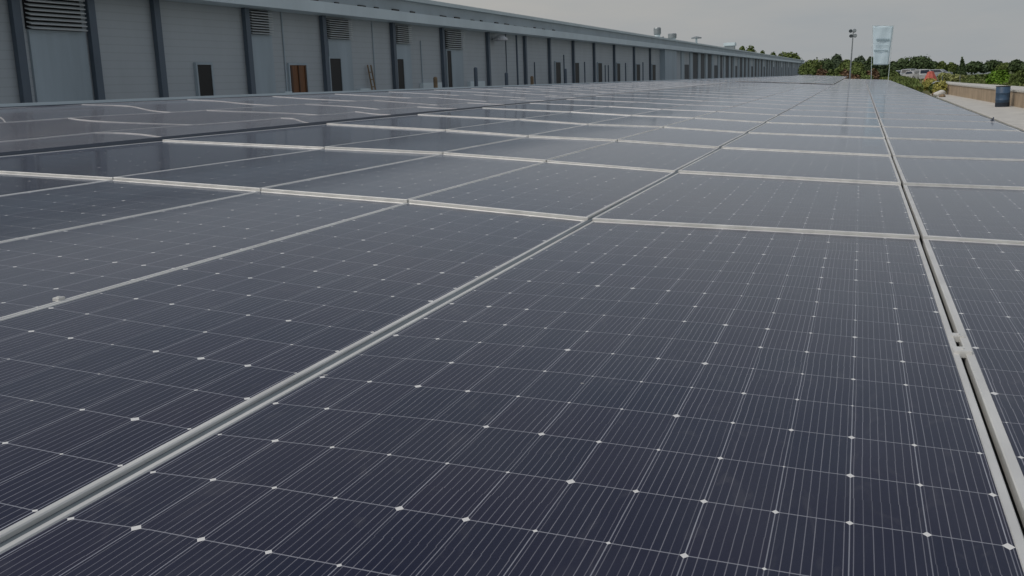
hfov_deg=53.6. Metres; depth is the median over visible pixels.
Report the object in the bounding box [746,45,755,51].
tree
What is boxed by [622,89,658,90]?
solar panel
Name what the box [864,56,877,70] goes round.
tree
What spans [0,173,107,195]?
solar panel
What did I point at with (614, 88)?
solar panel
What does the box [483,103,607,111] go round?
solar panel
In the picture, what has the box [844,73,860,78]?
bush
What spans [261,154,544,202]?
solar panel
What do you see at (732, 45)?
roof vent
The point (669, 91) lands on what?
solar panel
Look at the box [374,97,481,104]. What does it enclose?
solar panel
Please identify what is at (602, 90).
solar panel
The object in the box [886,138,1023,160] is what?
solar panel
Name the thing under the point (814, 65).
tree
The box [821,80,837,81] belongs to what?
solar panel
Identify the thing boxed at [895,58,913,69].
tree
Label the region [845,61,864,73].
tree
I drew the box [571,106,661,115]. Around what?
solar panel
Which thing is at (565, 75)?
post
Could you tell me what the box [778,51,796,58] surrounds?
tree
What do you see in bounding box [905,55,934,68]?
tree
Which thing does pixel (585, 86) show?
solar panel
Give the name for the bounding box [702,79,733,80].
solar panel
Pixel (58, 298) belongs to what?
panel clamp
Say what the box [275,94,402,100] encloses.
solar panel
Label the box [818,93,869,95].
solar panel
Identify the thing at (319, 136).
solar panel
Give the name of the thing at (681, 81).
solar panel
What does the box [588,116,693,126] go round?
solar panel
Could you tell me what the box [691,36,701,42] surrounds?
roof vent
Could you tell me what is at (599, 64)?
door
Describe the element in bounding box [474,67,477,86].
post
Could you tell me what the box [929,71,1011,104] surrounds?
ground
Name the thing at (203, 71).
door
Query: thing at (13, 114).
solar panel
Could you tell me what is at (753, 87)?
solar panel
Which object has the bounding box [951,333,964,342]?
panel clamp
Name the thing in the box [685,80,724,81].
solar panel
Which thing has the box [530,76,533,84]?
post
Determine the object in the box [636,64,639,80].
door
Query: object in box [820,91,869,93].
solar panel
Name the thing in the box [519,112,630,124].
solar panel
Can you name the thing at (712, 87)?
solar panel
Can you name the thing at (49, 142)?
solar panel
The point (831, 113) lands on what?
solar panel
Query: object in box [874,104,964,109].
solar panel
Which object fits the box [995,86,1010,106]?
drum
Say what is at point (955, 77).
bush
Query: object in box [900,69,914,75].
parked van
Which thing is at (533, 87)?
solar panel
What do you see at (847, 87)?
solar panel
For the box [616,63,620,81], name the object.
door
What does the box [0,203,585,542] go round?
solar panel
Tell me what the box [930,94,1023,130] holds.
pavement
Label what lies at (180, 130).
solar panel
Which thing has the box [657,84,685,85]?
solar panel
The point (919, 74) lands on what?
parked van
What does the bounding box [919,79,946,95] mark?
verge
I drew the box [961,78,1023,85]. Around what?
dry grass
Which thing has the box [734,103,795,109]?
solar panel
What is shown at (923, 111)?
solar panel
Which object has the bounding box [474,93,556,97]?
solar panel
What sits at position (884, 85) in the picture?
solar panel
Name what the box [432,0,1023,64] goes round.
sky
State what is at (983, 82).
field grass
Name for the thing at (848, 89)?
solar panel
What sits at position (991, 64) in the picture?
tree
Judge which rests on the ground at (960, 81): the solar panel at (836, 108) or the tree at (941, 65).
the tree at (941, 65)
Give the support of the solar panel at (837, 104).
on the mounting rail at (110, 484)
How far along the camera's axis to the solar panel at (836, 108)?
23.34 m
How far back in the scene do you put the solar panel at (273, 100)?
18.71 m
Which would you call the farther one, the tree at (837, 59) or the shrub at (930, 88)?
the tree at (837, 59)
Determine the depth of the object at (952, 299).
8.22 m
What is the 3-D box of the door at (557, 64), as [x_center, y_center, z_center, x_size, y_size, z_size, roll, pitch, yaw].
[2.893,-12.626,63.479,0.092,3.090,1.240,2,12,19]
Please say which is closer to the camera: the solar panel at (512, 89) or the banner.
the solar panel at (512, 89)
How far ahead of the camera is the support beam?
58.53 m
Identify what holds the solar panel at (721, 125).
on the mounting rail at (110, 484)
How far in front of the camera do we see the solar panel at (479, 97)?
23.99 m
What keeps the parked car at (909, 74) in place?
on the verge
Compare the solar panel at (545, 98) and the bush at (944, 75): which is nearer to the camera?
the solar panel at (545, 98)
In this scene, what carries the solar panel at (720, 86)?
on the rail
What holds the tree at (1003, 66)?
on the ground at (960, 81)
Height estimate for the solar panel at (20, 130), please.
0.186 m
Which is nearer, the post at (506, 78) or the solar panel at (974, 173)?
the solar panel at (974, 173)
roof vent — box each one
[654,27,660,36]
[668,33,676,39]
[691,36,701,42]
[723,42,735,48]
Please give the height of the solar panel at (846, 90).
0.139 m
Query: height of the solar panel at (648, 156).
0.151 m
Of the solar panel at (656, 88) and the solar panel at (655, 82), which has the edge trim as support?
the solar panel at (656, 88)
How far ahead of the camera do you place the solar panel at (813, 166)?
9.48 m
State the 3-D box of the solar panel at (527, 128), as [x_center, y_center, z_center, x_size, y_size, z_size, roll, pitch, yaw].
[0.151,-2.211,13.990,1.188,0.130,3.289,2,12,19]
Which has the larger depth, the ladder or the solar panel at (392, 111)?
the ladder
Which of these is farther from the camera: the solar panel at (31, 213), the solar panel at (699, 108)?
the solar panel at (699, 108)
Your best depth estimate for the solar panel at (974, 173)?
9.20 m
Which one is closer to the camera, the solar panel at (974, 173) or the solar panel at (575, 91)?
the solar panel at (974, 173)
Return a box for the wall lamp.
[492,35,507,40]
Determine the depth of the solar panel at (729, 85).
48.11 m
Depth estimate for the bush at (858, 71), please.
147.97 m
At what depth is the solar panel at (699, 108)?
21.61 m
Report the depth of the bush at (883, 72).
151.55 m
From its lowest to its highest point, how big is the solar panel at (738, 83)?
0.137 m
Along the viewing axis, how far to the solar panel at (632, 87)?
39.86 m
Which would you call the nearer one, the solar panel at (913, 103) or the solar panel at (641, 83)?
the solar panel at (913, 103)
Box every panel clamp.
[52,296,64,301]
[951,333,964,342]
[952,346,972,357]
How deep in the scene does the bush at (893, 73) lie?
160.38 m
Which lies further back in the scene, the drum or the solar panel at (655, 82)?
the solar panel at (655, 82)
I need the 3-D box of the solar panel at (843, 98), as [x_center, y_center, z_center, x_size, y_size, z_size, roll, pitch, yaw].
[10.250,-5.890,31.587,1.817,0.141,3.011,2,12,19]
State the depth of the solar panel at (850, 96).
34.18 m
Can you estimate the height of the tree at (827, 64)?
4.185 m
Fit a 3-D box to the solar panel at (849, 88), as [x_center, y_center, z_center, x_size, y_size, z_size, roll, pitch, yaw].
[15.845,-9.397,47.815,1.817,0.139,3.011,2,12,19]
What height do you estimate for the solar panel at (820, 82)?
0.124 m
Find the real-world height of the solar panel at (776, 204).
0.154 m
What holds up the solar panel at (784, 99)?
on the mounting rail at (110, 484)
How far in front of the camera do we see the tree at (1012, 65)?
176.63 m
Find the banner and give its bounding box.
[871,25,893,78]
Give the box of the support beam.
[758,82,831,84]
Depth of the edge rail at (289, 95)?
20.49 m
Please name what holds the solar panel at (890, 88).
on the edge rail at (971, 111)
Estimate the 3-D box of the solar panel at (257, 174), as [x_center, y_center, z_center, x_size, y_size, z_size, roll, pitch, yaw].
[-1.749,-1.021,8.479,1.188,0.133,3.191,2,12,19]
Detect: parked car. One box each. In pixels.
[902,71,922,79]
[930,69,952,75]
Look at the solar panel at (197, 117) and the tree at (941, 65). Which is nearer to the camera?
the solar panel at (197, 117)
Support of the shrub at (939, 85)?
on the ground at (960, 81)
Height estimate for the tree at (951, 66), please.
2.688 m
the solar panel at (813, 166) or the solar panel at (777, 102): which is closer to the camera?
the solar panel at (813, 166)
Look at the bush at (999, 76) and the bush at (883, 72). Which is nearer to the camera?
the bush at (999, 76)
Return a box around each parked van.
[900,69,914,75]
[913,69,929,80]
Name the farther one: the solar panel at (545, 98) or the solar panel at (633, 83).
the solar panel at (633, 83)
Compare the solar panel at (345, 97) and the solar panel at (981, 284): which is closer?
the solar panel at (981, 284)
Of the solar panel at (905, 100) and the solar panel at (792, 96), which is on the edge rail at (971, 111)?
the solar panel at (905, 100)
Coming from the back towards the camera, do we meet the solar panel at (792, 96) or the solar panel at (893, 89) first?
the solar panel at (893, 89)
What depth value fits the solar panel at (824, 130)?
15.08 m
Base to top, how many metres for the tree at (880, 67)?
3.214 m
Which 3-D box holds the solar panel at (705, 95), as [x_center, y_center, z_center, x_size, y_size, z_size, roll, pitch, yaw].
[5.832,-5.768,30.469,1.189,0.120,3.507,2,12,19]
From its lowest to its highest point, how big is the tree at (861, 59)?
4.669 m
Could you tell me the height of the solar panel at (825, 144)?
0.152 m
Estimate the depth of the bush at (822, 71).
157.13 m
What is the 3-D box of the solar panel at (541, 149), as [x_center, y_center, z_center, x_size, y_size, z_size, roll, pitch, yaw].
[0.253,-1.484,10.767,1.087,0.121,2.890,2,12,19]
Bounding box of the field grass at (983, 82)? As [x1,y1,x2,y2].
[961,73,1022,85]
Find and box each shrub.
[921,78,935,90]
[928,83,934,92]
[932,79,947,93]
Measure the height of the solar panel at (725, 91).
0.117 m
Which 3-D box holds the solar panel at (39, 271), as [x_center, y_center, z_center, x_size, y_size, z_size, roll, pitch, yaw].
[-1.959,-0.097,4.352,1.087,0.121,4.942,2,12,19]
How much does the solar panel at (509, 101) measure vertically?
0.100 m
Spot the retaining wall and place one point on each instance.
(983, 92)
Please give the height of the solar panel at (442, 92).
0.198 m
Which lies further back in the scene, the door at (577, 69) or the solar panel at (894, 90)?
the door at (577, 69)
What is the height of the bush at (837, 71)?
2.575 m
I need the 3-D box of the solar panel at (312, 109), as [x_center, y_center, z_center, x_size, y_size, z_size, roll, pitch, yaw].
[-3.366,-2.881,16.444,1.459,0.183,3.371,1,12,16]
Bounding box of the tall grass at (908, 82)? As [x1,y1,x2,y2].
[880,75,923,91]
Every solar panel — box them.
[0,104,165,121]
[0,118,181,141]
[0,133,156,151]
[0,141,317,179]
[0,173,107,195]
[0,180,258,241]
[0,191,405,318]
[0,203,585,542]
[0,221,1023,575]
[70,110,311,124]
[84,100,276,111]
[95,118,305,136]
[114,149,440,190]
[162,124,438,148]
[187,96,345,105]
[212,104,375,114]
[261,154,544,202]
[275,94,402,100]
[283,112,382,122]
[310,100,431,108]
[325,131,526,153]
[326,115,512,130]
[341,92,456,97]
[355,107,449,114]
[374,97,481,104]
[392,90,492,94]
[409,162,673,220]
[417,103,502,108]
[418,108,566,119]
[434,95,519,100]
[443,137,615,161]
[444,89,529,92]
[446,120,586,136]
[469,99,539,103]
[471,87,547,90]
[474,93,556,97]
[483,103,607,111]
[506,86,575,89]
[511,91,583,95]
[511,97,575,100]
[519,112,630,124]
[529,125,662,140]
[534,85,597,88]
[534,99,634,105]
[545,94,600,97]
[547,90,601,92]
[547,141,716,171]
[555,85,613,87]
[566,88,621,91]
[570,96,657,101]
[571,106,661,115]
[572,84,624,86]
[579,93,622,94]
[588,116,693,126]
[591,87,635,89]
[592,173,918,238]
[598,91,642,92]
[599,83,637,85]
[601,94,674,98]
[610,83,656,84]
[610,102,681,108]
[611,86,648,88]
[618,127,744,147]
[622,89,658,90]
[623,92,688,95]
[624,82,659,83]
[626,86,660,87]
[632,109,715,117]
[636,88,671,89]
[637,82,673,83]
[638,85,673,86]
[641,99,700,104]
[643,90,701,93]
[655,80,707,82]
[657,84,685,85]
[661,96,715,100]
[662,89,715,91]
[664,105,731,111]
[664,118,763,132]
[672,87,723,89]
[678,148,900,184]
[681,94,730,97]
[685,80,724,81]
[686,101,745,106]
[692,82,724,83]
[692,86,736,88]
[695,92,740,94]
[695,112,776,122]
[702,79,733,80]
[702,85,743,86]
[706,98,757,102]
[709,90,748,92]
[711,84,750,85]
[717,107,786,114]
[720,96,764,98]
[721,133,890,155]
[722,83,757,84]
[722,84,756,84]
[731,93,774,96]
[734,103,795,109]
[736,80,779,81]
[739,86,766,88]
[744,92,777,93]
[748,85,774,87]
[748,99,800,104]
[748,123,884,137]
[751,90,784,92]
[754,79,786,79]
[761,89,788,90]
[761,97,806,101]
[766,88,795,89]
[766,115,880,126]
[768,95,810,98]
[772,80,796,82]
[775,93,815,96]
[780,110,877,117]
[787,79,807,80]
[789,105,875,111]
[792,81,816,82]
[798,102,874,107]
[804,99,872,103]
[809,97,871,100]
[813,81,836,83]
[813,94,870,97]
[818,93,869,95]
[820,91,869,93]
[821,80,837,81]
[823,90,868,91]
[825,89,868,90]
[827,88,867,89]
[829,87,866,87]
[831,86,867,87]
[867,85,905,86]
[867,86,907,87]
[868,87,913,89]
[868,88,915,90]
[869,87,905,87]
[869,90,917,91]
[869,91,923,93]
[870,92,925,94]
[870,94,930,96]
[871,96,938,99]
[872,98,946,102]
[873,101,954,105]
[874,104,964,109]
[875,108,977,114]
[877,112,995,121]
[879,119,1019,130]
[882,127,1023,142]
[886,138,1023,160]
[893,156,1023,188]
[903,185,1023,243]
[923,239,1023,526]
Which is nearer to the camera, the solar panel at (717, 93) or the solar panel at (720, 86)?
the solar panel at (717, 93)
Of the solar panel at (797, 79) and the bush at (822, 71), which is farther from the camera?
the bush at (822, 71)
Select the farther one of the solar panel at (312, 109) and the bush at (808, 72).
the bush at (808, 72)
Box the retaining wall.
[934,81,1023,107]
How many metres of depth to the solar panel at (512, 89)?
31.64 m
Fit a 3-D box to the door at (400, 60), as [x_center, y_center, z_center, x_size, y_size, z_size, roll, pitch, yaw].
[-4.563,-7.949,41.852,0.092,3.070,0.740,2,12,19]
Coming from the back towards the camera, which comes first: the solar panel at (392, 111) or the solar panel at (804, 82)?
the solar panel at (804, 82)
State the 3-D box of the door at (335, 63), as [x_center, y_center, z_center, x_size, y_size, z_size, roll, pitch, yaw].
[-6.335,-6.825,36.714,0.092,3.040,0.940,2,12,19]
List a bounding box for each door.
[193,62,215,95]
[287,63,308,92]
[329,56,343,90]
[397,57,405,88]
[445,49,452,86]
[554,61,561,83]
[575,62,579,82]
[597,62,602,81]
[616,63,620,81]
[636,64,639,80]
[651,64,655,79]
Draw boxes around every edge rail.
[0,76,777,107]
[890,80,1023,131]
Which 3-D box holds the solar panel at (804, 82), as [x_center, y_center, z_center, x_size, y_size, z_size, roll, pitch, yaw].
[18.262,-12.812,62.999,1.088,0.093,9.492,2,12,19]
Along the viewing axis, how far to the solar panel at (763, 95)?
32.29 m
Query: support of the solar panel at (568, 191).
on the mounting rail at (110, 484)
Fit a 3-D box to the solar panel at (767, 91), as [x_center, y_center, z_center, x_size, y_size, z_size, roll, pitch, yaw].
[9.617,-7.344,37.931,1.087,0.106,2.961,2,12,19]
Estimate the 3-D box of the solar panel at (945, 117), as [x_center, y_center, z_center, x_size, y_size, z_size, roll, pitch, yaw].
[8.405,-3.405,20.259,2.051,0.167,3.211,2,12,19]
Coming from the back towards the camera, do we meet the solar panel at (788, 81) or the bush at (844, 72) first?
the bush at (844, 72)
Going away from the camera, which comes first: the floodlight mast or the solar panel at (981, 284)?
the solar panel at (981, 284)
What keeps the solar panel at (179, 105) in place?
attached to the edge rail at (289, 95)
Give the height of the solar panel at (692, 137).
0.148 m
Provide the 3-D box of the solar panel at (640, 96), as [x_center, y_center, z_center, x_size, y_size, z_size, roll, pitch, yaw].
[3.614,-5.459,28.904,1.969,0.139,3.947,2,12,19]
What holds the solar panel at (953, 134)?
on the edge rail at (971, 111)
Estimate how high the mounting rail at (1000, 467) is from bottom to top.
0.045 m
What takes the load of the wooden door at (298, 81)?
in the warehouse
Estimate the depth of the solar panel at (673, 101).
24.88 m
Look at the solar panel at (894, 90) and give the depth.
44.62 m
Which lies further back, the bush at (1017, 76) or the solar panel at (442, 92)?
the bush at (1017, 76)
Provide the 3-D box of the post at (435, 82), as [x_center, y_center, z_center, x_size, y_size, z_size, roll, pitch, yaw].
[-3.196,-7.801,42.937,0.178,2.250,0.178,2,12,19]
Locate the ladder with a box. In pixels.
[367,65,375,89]
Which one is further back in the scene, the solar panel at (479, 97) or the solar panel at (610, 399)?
the solar panel at (479, 97)
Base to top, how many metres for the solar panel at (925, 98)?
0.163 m
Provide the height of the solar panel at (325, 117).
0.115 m
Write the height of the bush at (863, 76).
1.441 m
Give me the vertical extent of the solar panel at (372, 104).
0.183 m
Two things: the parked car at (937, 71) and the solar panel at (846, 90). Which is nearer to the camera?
the solar panel at (846, 90)
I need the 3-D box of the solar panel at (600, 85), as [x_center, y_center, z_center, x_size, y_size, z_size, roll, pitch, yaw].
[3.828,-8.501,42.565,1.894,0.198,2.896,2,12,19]
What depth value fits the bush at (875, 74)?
147.41 m
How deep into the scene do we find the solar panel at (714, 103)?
24.30 m
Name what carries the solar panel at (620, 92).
on the edge trim
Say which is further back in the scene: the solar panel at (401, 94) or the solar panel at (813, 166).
the solar panel at (401, 94)
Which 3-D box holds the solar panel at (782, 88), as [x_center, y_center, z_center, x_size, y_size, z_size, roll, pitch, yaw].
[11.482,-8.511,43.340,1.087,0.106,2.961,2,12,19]
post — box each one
[433,77,437,87]
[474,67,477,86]
[505,72,507,84]
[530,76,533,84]
[564,69,566,82]
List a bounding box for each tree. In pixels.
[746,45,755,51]
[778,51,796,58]
[798,57,822,74]
[821,58,834,70]
[832,54,842,69]
[838,59,852,70]
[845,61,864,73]
[853,55,865,63]
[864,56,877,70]
[877,65,886,70]
[885,60,899,71]
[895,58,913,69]
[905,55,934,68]
[932,61,938,68]
[937,61,946,70]
[947,62,957,73]
[955,57,966,74]
[965,61,982,74]
[980,64,989,73]
[984,60,1001,70]
[995,62,1009,71]
[1007,59,1023,72]
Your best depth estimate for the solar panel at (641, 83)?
51.00 m
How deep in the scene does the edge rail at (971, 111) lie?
22.41 m
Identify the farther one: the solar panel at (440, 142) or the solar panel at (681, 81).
the solar panel at (681, 81)
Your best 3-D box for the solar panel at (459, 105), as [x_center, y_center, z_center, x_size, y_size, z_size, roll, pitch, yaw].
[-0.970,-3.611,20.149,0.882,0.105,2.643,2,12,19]
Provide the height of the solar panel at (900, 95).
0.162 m
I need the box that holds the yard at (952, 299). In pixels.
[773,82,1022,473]
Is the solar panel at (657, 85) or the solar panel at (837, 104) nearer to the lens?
the solar panel at (837, 104)
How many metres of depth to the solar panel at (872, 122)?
17.84 m
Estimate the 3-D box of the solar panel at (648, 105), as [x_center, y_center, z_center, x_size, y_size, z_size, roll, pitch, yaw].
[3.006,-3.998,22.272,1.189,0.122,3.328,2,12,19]
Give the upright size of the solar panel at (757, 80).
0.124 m
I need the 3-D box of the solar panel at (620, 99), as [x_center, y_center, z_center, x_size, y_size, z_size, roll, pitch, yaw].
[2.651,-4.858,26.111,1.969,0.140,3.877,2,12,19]
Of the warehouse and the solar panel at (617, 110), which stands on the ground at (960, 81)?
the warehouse
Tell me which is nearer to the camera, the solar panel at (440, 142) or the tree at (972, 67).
the solar panel at (440, 142)
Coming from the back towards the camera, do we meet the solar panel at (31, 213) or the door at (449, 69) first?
the door at (449, 69)
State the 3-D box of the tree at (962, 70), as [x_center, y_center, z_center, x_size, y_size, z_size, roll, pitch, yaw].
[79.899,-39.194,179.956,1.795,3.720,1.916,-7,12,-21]
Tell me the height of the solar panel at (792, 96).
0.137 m
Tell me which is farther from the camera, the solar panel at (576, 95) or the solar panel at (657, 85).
the solar panel at (657, 85)
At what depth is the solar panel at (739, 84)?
51.20 m
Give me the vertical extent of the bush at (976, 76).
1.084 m
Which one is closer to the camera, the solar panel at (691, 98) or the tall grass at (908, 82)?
the solar panel at (691, 98)
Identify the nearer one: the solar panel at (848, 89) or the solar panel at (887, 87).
the solar panel at (848, 89)
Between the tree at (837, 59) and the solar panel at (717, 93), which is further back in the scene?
the tree at (837, 59)
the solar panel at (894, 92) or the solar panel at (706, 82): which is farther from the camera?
the solar panel at (706, 82)
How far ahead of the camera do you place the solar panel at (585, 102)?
23.18 m
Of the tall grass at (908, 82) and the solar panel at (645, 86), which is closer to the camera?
the solar panel at (645, 86)
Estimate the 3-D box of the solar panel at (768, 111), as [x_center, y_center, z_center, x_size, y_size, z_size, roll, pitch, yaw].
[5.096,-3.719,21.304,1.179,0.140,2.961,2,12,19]
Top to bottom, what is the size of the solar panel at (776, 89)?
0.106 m
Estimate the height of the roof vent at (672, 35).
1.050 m
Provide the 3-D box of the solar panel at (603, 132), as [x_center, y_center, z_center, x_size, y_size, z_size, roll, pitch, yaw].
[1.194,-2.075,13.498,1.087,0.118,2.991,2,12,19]
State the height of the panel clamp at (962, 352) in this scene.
0.027 m
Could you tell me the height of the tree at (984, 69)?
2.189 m
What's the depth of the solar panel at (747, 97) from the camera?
29.68 m
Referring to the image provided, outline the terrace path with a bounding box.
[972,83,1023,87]
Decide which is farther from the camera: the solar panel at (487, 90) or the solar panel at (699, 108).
the solar panel at (487, 90)
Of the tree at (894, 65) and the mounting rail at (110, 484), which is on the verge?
the tree at (894, 65)
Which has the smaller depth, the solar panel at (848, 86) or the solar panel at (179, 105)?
the solar panel at (179, 105)
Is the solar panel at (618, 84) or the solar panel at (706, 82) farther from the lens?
the solar panel at (706, 82)
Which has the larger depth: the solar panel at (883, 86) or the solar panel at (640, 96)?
the solar panel at (883, 86)
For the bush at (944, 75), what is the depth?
135.48 m
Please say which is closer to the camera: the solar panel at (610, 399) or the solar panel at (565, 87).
the solar panel at (610, 399)
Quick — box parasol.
[924,71,936,81]
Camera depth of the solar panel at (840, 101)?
28.89 m
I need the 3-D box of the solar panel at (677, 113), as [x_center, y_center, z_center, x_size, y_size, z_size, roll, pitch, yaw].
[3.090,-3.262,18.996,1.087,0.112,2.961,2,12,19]
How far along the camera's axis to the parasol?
86.97 m
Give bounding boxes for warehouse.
[0,0,804,103]
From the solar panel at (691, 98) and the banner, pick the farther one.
the banner
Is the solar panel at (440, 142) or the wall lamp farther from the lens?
the wall lamp
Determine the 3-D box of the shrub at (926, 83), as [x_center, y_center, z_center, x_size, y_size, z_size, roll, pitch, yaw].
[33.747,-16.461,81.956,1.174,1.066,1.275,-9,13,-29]
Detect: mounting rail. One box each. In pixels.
[0,86,830,547]
[870,95,1023,535]
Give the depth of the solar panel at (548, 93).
29.39 m
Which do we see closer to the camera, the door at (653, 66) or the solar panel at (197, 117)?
the solar panel at (197, 117)
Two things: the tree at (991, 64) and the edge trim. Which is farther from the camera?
the tree at (991, 64)
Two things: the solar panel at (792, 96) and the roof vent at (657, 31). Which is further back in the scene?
the roof vent at (657, 31)
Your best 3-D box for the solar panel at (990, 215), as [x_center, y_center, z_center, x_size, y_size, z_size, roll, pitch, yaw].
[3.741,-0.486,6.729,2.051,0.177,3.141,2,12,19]
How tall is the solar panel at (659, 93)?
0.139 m
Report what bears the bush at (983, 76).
on the ground at (960, 81)
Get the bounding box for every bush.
[801,68,814,83]
[817,65,828,75]
[826,67,840,75]
[839,69,851,75]
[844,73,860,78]
[852,68,866,76]
[860,74,873,78]
[865,68,879,79]
[877,69,888,77]
[888,70,899,75]
[937,72,950,80]
[948,74,966,81]
[965,74,978,78]
[978,74,987,79]
[985,67,1010,83]
[1008,68,1023,85]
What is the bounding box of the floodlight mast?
[849,29,856,78]
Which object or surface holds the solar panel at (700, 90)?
on the rail
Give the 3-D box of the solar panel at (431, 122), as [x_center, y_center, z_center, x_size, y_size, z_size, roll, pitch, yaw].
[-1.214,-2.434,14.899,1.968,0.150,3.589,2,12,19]
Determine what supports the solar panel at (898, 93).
on the edge rail at (971, 111)
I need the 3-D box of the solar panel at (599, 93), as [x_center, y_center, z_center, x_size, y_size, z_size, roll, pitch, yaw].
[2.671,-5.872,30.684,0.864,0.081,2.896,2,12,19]
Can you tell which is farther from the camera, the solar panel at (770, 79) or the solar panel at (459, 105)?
the solar panel at (770, 79)
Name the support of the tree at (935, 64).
on the ground at (960, 81)
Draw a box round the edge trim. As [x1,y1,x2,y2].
[0,94,612,155]
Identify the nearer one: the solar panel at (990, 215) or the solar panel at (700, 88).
the solar panel at (990, 215)
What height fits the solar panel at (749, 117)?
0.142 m
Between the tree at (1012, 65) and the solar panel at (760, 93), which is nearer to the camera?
the solar panel at (760, 93)
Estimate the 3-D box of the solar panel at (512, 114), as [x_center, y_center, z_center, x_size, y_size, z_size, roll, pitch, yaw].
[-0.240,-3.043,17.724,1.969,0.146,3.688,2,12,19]
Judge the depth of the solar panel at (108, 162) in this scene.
8.72 m
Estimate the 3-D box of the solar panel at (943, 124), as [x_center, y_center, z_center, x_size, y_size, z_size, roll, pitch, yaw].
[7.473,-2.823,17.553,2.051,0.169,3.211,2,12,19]

